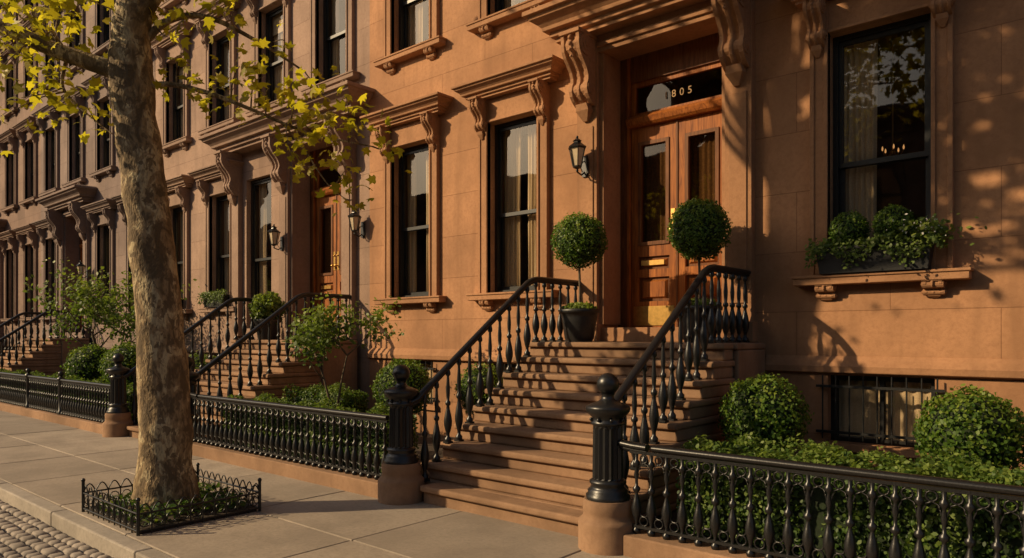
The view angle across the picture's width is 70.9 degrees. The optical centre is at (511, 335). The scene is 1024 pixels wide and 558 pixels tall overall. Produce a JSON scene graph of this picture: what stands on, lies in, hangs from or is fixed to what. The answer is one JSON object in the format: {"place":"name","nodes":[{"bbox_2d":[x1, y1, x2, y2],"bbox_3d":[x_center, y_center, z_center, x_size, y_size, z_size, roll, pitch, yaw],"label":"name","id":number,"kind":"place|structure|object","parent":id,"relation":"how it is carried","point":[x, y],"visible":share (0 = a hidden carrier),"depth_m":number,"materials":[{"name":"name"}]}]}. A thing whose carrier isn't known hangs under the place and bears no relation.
{"place":"outdoors","nodes":[
{"label":"outdoors","id":0,"kind":"place"},
{"bbox_2d":[0,501,111,557],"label":"cobblestone street","id":1,"kind":"structure","parent":0,"point":[55,543],"depth_m":5.99,"materials":[{"name":"stone"}]},
{"bbox_2d":[189,350,215,368],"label":"boxwood shrub","id":2,"kind":"object","parent":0,"point":[197,363],"visible":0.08,"depth_m":12.94,"materials":[{"name":"green plant"}]},
{"bbox_2d":[0,410,630,557],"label":"sidewalk","id":3,"kind":"structure","parent":0,"point":[54,463],"depth_m":6.31,"materials":[{"name":"grey concrete"}]},
{"bbox_2d":[0,310,84,369],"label":"iron stair railing","id":4,"kind":"object","parent":3,"relation":"on","point":[36,318],"visible":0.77,"depth_m":19.05,"materials":[{"name":"black metal"}]},
{"bbox_2d":[0,368,109,433],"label":"iron fence","id":5,"kind":"object","parent":3,"relation":"on","point":[65,412],"visible":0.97,"depth_m":13.34,"materials":[{"name":"black metal"}]},
{"bbox_2d":[102,353,132,436],"bbox_3d":[-6.321,0.965,11.554,0.450,1.370,0.450,0,0,41],"label":"newel post","id":6,"kind":"object","parent":3,"relation":"on","point":[118,417],"visible":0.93,"depth_m":11.45,"materials":[{"name":"black metal"}]},
{"bbox_2d":[86,496,256,534],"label":"tree pit soil","id":7,"kind":"object","parent":3,"relation":"on","point":[185,515],"visible":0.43,"depth_m":6.25,"materials":[{"name":"brown soil"}]},
{"bbox_2d":[81,463,261,535],"bbox_3d":[-3.103,1.448,6.561,1.240,0.305,1.100,0,0,41],"label":"tree guard","id":8,"kind":"object","parent":7,"relation":"on","point":[94,503],"visible":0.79,"depth_m":6.26,"materials":[{"name":"black metal"}]},
{"bbox_2d":[99,477,246,525],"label":"ground cover plants","id":9,"kind":"object","parent":7,"relation":"on","point":[202,491],"visible":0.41,"depth_m":6.41,"materials":[{"name":"green plant"}]},
{"bbox_2d":[0,0,412,515],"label":"plane tree","id":10,"kind":"object","parent":7,"relation":"on","point":[165,472],"visible":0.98,"depth_m":6.43,"materials":[{"name":"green plant"}]},
{"bbox_2d":[188,356,201,437],"bbox_3d":[-4.513,0.965,9.990,0.450,1.370,0.450,0,0,41],"label":"newel post","id":11,"kind":"object","parent":3,"relation":"on","point":[194,377],"visible":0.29,"depth_m":9.94,"materials":[{"name":"black metal"}]},
{"bbox_2d":[190,292,350,423],"bbox_3d":[-3.527,0.367,10.962,0.464,2.126,2.838,0,0,41],"label":"iron stair railing","id":12,"kind":"object","parent":3,"relation":"on","point":[235,345],"visible":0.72,"depth_m":10.89,"materials":[{"name":"black metal"}]},
{"bbox_2d":[192,394,388,497],"bbox_3d":[-2.797,1.220,8.504,4.140,0.859,0.220,0,0,41],"label":"iron fence","id":13,"kind":"object","parent":3,"relation":"on","point":[348,478],"visible":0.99,"depth_m":8.20,"materials":[{"name":"black metal"}]},
{"bbox_2d":[378,365,423,504],"bbox_3d":[-1.081,0.965,7.019,0.450,1.370,0.450,0,0,41],"label":"newel post","id":14,"kind":"object","parent":3,"relation":"on","point":[401,480],"visible":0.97,"depth_m":6.90,"materials":[{"name":"black metal"}]},
{"bbox_2d":[578,373,634,555],"bbox_3d":[0.727,0.965,5.455,0.450,1.370,0.450,0,0,41],"label":"newel post","id":15,"kind":"object","parent":3,"relation":"on","point":[606,521],"visible":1,"depth_m":5.34,"materials":[{"name":"black metal"}]},
{"bbox_2d":[623,445,1023,557],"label":"iron fence","id":16,"kind":"object","parent":3,"relation":"on","point":[638,542],"visible":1,"depth_m":4.56,"materials":[{"name":"black metal"}]},
{"label":"ground","id":17,"kind":"structure","parent":0,"visible":0},
{"bbox_2d":[0,0,40,355],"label":"facade wall","id":18,"kind":"structure","parent":17,"relation":"on","point":[22,216],"depth_m":24.32,"materials":[{"name":"brown stone"}]},
{"bbox_2d":[12,251,13,316],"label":"sash window","id":19,"kind":"structure","parent":18,"relation":"attached to","point":[12,284],"depth_m":25.27,"materials":[{"name":"black glass"}]},
{"bbox_2d":[12,153,13,204],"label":"sash window","id":20,"kind":"structure","parent":18,"relation":"attached to","point":[12,178],"depth_m":25.27,"materials":[{"name":"black glass"}]},
{"bbox_2d":[12,66,13,106],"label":"sash window","id":21,"kind":"structure","parent":18,"relation":"attached to","point":[12,84],"depth_m":25.27,"materials":[{"name":"black glass"}]},
{"bbox_2d":[0,0,38,346],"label":"stone trim","id":22,"kind":"structure","parent":18,"relation":"attached to","point":[25,235],"depth_m":24.31,"materials":[{"name":"brown stone"}]},
{"bbox_2d":[31,245,32,316],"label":"sash window","id":23,"kind":"structure","parent":18,"relation":"attached to","point":[31,278],"depth_m":23.89,"materials":[{"name":"black glass"}]},
{"bbox_2d":[31,142,32,196],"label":"sash window","id":24,"kind":"structure","parent":18,"relation":"attached to","point":[32,169],"depth_m":23.89,"materials":[{"name":"black glass"}]},
{"bbox_2d":[0,479,173,557],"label":"kerb","id":25,"kind":"structure","parent":17,"relation":"on","point":[102,538],"depth_m":6.17,"materials":[{"name":"stone"}]},
{"bbox_2d":[41,0,154,345],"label":"facade wall","id":26,"kind":"structure","parent":17,"relation":"on","point":[107,186],"depth_m":20.02,"materials":[{"name":"brown stone"}]},
{"bbox_2d":[51,240,54,315],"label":"sash window","id":27,"kind":"structure","parent":26,"relation":"attached to","point":[52,267],"depth_m":22.52,"materials":[{"name":"black glass"}]},
{"bbox_2d":[51,130,54,188],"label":"sash window","id":28,"kind":"structure","parent":26,"relation":"attached to","point":[53,159],"depth_m":22.52,"materials":[{"name":"black glass"}]},
{"bbox_2d":[51,31,54,78],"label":"sash window","id":29,"kind":"structure","parent":26,"relation":"attached to","point":[53,63],"depth_m":22.52,"materials":[{"name":"black glass"}]},
{"bbox_2d":[75,116,79,178],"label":"sash window","id":30,"kind":"structure","parent":26,"relation":"attached to","point":[77,150],"depth_m":21.15,"materials":[{"name":"black glass"}]},
{"bbox_2d":[75,11,79,46],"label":"sash window","id":31,"kind":"structure","parent":26,"relation":"attached to","point":[77,39],"depth_m":21.14,"materials":[{"name":"black glass"}]},
{"bbox_2d":[79,238,82,331],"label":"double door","id":32,"kind":"structure","parent":26,"relation":"attached to","point":[81,252],"depth_m":21.56,"materials":[{"name":"brown wood"}]},
{"bbox_2d":[31,0,153,349],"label":"stone trim","id":33,"kind":"structure","parent":26,"relation":"attached to","point":[73,212],"depth_m":20.41,"materials":[{"name":"brown stone"}]},
{"bbox_2d":[76,261,87,277],"bbox_3d":[-11.879,-1.839,19.879,0.303,0.479,0.211,0,0,-31],"label":"wall lantern","id":34,"kind":"object","parent":33,"relation":"attached to","point":[80,266],"depth_m":19.82,"materials":[{"name":"black metal"}]},
{"bbox_2d":[104,226,109,308],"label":"sash window","id":35,"kind":"structure","parent":26,"relation":"attached to","point":[106,249],"depth_m":19.74,"materials":[{"name":"black glass"}]},
{"bbox_2d":[104,100,109,167],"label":"sash window","id":36,"kind":"structure","parent":26,"relation":"attached to","point":[106,145],"depth_m":19.76,"materials":[{"name":"black glass"}]},
{"bbox_2d":[104,0,109,42],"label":"sash window","id":37,"kind":"structure","parent":26,"relation":"attached to","point":[106,28],"depth_m":19.74,"materials":[{"name":"black glass"}]},
{"bbox_2d":[155,0,369,410],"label":"facade wall","id":38,"kind":"structure","parent":17,"relation":"on","point":[197,154],"depth_m":14.61,"materials":[{"name":"brown stone"}]},
{"bbox_2d":[173,62,182,140],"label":"sash window","id":39,"kind":"structure","parent":38,"relation":"attached to","point":[177,113],"depth_m":16.99,"materials":[{"name":"black glass"}]},
{"bbox_2d":[173,207,182,297],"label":"sash window","id":40,"kind":"structure","parent":38,"relation":"attached to","point":[178,225],"depth_m":17.02,"materials":[{"name":"black glass"}]},
{"bbox_2d":[216,36,228,123],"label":"sash window","id":41,"kind":"structure","parent":38,"relation":"attached to","point":[222,56],"depth_m":15.61,"materials":[{"name":"black glass"}]},
{"bbox_2d":[251,176,270,326],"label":"sash window","id":42,"kind":"structure","parent":38,"relation":"attached to","point":[263,259],"depth_m":14.65,"materials":[{"name":"black glass"}]},
{"bbox_2d":[151,0,374,353],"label":"stone trim","id":43,"kind":"structure","parent":38,"relation":"attached to","point":[229,141],"depth_m":13.70,"materials":[{"name":"brown stone"}]},
{"bbox_2d":[196,288,228,307],"bbox_3d":[-6.260,-0.798,15.094,1.051,0.386,0.377,0,0,41],"label":"window box planter","id":44,"kind":"object","parent":43,"relation":"attached to","point":[217,298],"visible":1,"depth_m":15.01,"materials":[{"name":"green plant"}]},
{"bbox_2d":[267,224,283,250],"bbox_3d":[-4.399,-1.839,13.393,0.303,0.479,0.211,0,0,-31],"label":"wall lantern","id":45,"kind":"object","parent":43,"relation":"attached to","point":[273,233],"depth_m":13.34,"materials":[{"name":"black metal"}]},
{"bbox_2d":[266,5,282,102],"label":"sash window","id":46,"kind":"structure","parent":38,"relation":"attached to","point":[274,64],"depth_m":14.28,"materials":[{"name":"black glass"}]},
{"bbox_2d":[310,145,340,326],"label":"double door","id":47,"kind":"structure","parent":38,"relation":"attached to","point":[325,251],"depth_m":13.52,"materials":[{"name":"brown wood"}]},
{"bbox_2d":[323,0,345,80],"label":"sash window","id":48,"kind":"structure","parent":38,"relation":"attached to","point":[334,32],"depth_m":13.04,"materials":[{"name":"black glass"}]},
{"bbox_2d":[348,210,364,237],"bbox_3d":[-2.588,-1.889,11.971,0.303,0.479,0.211,0,0,-31],"label":"wall lantern","id":49,"kind":"object","parent":38,"relation":"attached to","point":[354,217],"depth_m":11.91,"materials":[{"name":"black metal"}]},
{"bbox_2d":[215,433,782,557],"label":"garden bed","id":50,"kind":"object","parent":17,"relation":"on","point":[440,454],"depth_m":8.95,"materials":[{"name":"soil"}]},
{"bbox_2d":[0,338,89,377],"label":"stone stoop","id":51,"kind":"object","parent":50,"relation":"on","point":[49,357],"visible":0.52,"depth_m":19.36,"materials":[{"name":"brown stone"}]},
{"bbox_2d":[0,312,56,355],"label":"iron stair railing","id":52,"kind":"object","parent":51,"relation":"on","point":[12,321],"visible":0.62,"depth_m":20.71,"materials":[{"name":"black metal"}]},
{"bbox_2d":[0,368,137,422],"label":"hedge","id":53,"kind":"object","parent":50,"relation":"on","point":[129,388],"visible":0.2,"depth_m":13.76,"materials":[{"name":"green plant"}]},
{"bbox_2d":[60,342,111,382],"bbox_3d":[-9.224,0.818,15.783,1.091,1.364,1.144,0,0,41],"label":"boxwood shrub","id":54,"kind":"object","parent":50,"relation":"on","point":[85,360],"visible":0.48,"depth_m":15.45,"materials":[{"name":"green plant"}]},
{"bbox_2d":[22,258,198,348],"bbox_3d":[-8.783,-0.103,15.979,3.294,3.228,3.526,0,0,-25],"label":"ornamental shrub","id":55,"kind":"object","parent":50,"relation":"on","point":[96,310],"visible":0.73,"depth_m":15.75,"materials":[{"name":"green plant"}]},
{"bbox_2d":[98,341,136,384],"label":"boxwood shrub","id":56,"kind":"object","parent":50,"relation":"on","point":[127,353],"visible":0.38,"depth_m":14.43,"materials":[{"name":"green plant"}]},
{"bbox_2d":[126,340,356,439],"bbox_3d":[-4.462,0.885,11.836,2.540,1.630,2.820,0,0,41],"label":"stone stoop","id":57,"kind":"object","parent":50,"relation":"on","point":[295,372],"visible":0.37,"depth_m":11.57,"materials":[{"name":"brown stone"}]},
{"bbox_2d":[123,297,277,424],"bbox_3d":[-5.319,0.367,12.550,0.115,2.126,2.783,0,0,41],"label":"iron stair railing","id":58,"kind":"object","parent":57,"relation":"on","point":[244,300],"visible":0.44,"depth_m":12.57,"materials":[{"name":"black metal"}]},
{"bbox_2d":[248,291,284,339],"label":"potted shrub","id":59,"kind":"object","parent":57,"relation":"on","point":[262,307],"visible":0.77,"depth_m":12.86,"materials":[{"name":"green plant"}]},
{"bbox_2d":[220,392,418,472],"bbox_3d":[-2.500,1.151,8.930,3.654,0.798,0.755,0,0,41],"label":"hedge","id":60,"kind":"object","parent":50,"relation":"on","point":[320,404],"visible":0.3,"depth_m":8.50,"materials":[{"name":"green plant"}]},
{"bbox_2d":[282,382,369,412],"bbox_3d":[-2.687,1.109,10.461,1.542,0.882,0.794,0,0,41],"label":"hedge","id":61,"kind":"object","parent":50,"relation":"on","point":[315,393],"visible":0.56,"depth_m":10.22,"materials":[{"name":"green plant"}]},
{"bbox_2d":[282,292,404,406],"bbox_3d":[-2.466,0.450,9.898,1.558,2.106,1.768,0,0,41],"label":"ornamental shrub","id":62,"kind":"object","parent":50,"relation":"on","point":[326,335],"visible":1,"depth_m":9.70,"materials":[{"name":"green plant"}]},
{"bbox_2d":[369,358,432,414],"bbox_3d":[-1.420,0.892,9.289,0.820,1.216,0.801,0,0,41],"label":"boxwood shrub","id":63,"kind":"object","parent":50,"relation":"on","point":[416,379],"visible":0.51,"depth_m":9.11,"materials":[{"name":"green plant"}]},
{"bbox_2d":[454,363,503,414],"bbox_3d":[-0.409,0.926,9.466,0.726,1.147,0.726,0,0,41],"label":"boxwood shrub","id":64,"kind":"object","parent":50,"relation":"on","point":[464,384],"visible":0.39,"depth_m":9.28,"materials":[{"name":"green plant"}]},
{"bbox_2d":[717,372,813,455],"bbox_3d":[2.232,0.910,6.405,0.809,1.181,0.797,0,0,41],"label":"boxwood shrub","id":65,"kind":"object","parent":50,"relation":"on","point":[761,406],"visible":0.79,"depth_m":6.18,"materials":[{"name":"green plant"}]},
{"bbox_2d":[674,432,1023,557],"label":"hedge","id":66,"kind":"object","parent":50,"relation":"on","point":[1011,539],"visible":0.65,"depth_m":4.76,"materials":[{"name":"green plant"}]},
{"bbox_2d":[911,383,1023,481],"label":"boxwood shrub","id":67,"kind":"object","parent":50,"relation":"on","point":[984,426],"visible":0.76,"depth_m":5.16,"materials":[{"name":"green plant"}]},
{"bbox_2d":[420,341,764,536],"bbox_3d":[0.778,0.885,7.301,2.540,1.630,2.820,0,0,41],"label":"stone stoop","id":68,"kind":"object","parent":17,"relation":"on","point":[522,453],"visible":0.66,"depth_m":6.86,"materials":[{"name":"brown stone"}]},
{"bbox_2d":[411,276,578,481],"bbox_3d":[-0.079,0.367,8.014,0.115,2.126,2.783,0,0,41],"label":"iron stair railing","id":69,"kind":"object","parent":68,"relation":"on","point":[464,349],"visible":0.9,"depth_m":7.79,"materials":[{"name":"black metal"}]},
{"bbox_2d":[550,211,607,341],"bbox_3d":[0.784,-0.688,8.340,0.667,1.517,0.697,0,0,41],"label":"topiary planter","id":70,"kind":"object","parent":68,"relation":"on","point":[578,243],"visible":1,"depth_m":8.17,"materials":[{"name":"green plant"}]},
{"bbox_2d":[614,264,750,492],"bbox_3d":[1.713,0.367,6.428,0.464,2.126,2.838,0,0,41],"label":"iron stair railing","id":71,"kind":"object","parent":68,"relation":"on","point":[725,322],"visible":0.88,"depth_m":6.47,"materials":[{"name":"black metal"}]},
{"bbox_2d":[666,196,732,342],"bbox_3d":[1.943,-0.685,7.483,0.675,1.510,0.688,0,0,41],"label":"topiary planter","id":72,"kind":"object","parent":68,"relation":"on","point":[698,231],"visible":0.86,"depth_m":7.30,"materials":[{"name":"green plant"}]},
{"bbox_2d":[370,0,1023,482],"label":"facade wall","id":73,"kind":"structure","parent":17,"relation":"on","point":[980,314],"depth_m":7.43,"materials":[{"name":"brown stone"}]},
{"bbox_2d":[388,360,435,403],"bbox_3d":[-1.353,0.720,11.502,1.140,0.860,0.775,0,0,41],"label":"basement window","id":74,"kind":"structure","parent":73,"relation":"attached to","point":[427,364],"depth_m":11.28,"materials":[{"name":"black glass"}]},
{"bbox_2d":[399,143,428,296],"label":"sash window","id":75,"kind":"structure","parent":73,"relation":"attached to","point":[414,234],"depth_m":11.65,"materials":[{"name":"black glass"}]},
{"bbox_2d":[399,0,428,50],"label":"sash window","id":76,"kind":"structure","parent":73,"relation":"attached to","point":[413,22],"depth_m":11.64,"materials":[{"name":"black paint"}]},
{"bbox_2d":[492,364,516,379],"bbox_3d":[0.235,0.720,10.128,1.140,0.860,0.775,0,0,41],"label":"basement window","id":77,"kind":"structure","parent":73,"relation":"attached to","point":[513,366],"depth_m":10.12,"materials":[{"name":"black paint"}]},
{"bbox_2d":[495,0,525,12],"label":"sash window","id":78,"kind":"structure","parent":73,"relation":"attached to","point":[500,5],"depth_m":10.28,"materials":[{"name":"black glass"}]},
{"bbox_2d":[495,115,535,291],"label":"sash window","id":79,"kind":"structure","parent":73,"relation":"attached to","point":[515,205],"depth_m":10.24,"materials":[{"name":"glass"}]},
{"bbox_2d":[618,32,721,327],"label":"double door","id":80,"kind":"structure","parent":73,"relation":"attached to","point":[671,153],"depth_m":8.84,"materials":[{"name":"brown wood"}]},
{"bbox_2d":[666,86,691,98],"bbox_3d":[2.018,-2.953,8.721,0.348,0.088,0.006,0,0,41],"label":"house number","id":81,"kind":"object","parent":80,"relation":"attached to","point":[680,92],"visible":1,"depth_m":8.70,"materials":[{"name":"gold metal"}]},
{"bbox_2d":[360,0,1023,458],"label":"stone trim","id":82,"kind":"structure","parent":73,"relation":"attached to","point":[598,40],"depth_m":8.59,"materials":[{"name":"brown stone"}]},
{"bbox_2d":[568,136,588,176],"bbox_3d":[0.827,-2.220,8.857,0.303,0.479,0.211,0,0,-31],"label":"wall lantern","id":83,"kind":"object","parent":82,"relation":"attached to","point":[576,149],"depth_m":8.80,"materials":[{"name":"black metal"}]},
{"bbox_2d":[804,204,986,274],"bbox_3d":[3.515,-0.921,6.678,0.475,0.632,1.503,0,0,-44],"label":"window box planter","id":84,"kind":"object","parent":82,"relation":"on","point":[895,243],"visible":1,"depth_m":6.67,"materials":[{"name":"green plant"}]},
{"bbox_2d":[816,375,944,447],"bbox_3d":[3.714,0.720,7.118,1.140,0.860,0.775,0,0,41],"label":"basement window","id":85,"kind":"structure","parent":73,"relation":"attached to","point":[876,410],"depth_m":6.99,"materials":[{"name":"glass"}]},
{"bbox_2d":[833,13,930,245],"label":"sash window","id":86,"kind":"structure","parent":73,"relation":"attached to","point":[870,179],"depth_m":7.29,"materials":[{"name":"black glass"}]},
{"bbox_2d":[882,40,904,155],"bbox_3d":[4.063,-2.528,7.659,0.208,1.244,0.218,0,0,41],"label":"chandelier","id":87,"kind":"object","parent":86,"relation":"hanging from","point":[892,152],"visible":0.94,"depth_m":7.66,"materials":[{"name":"gold metal"}]}
]}

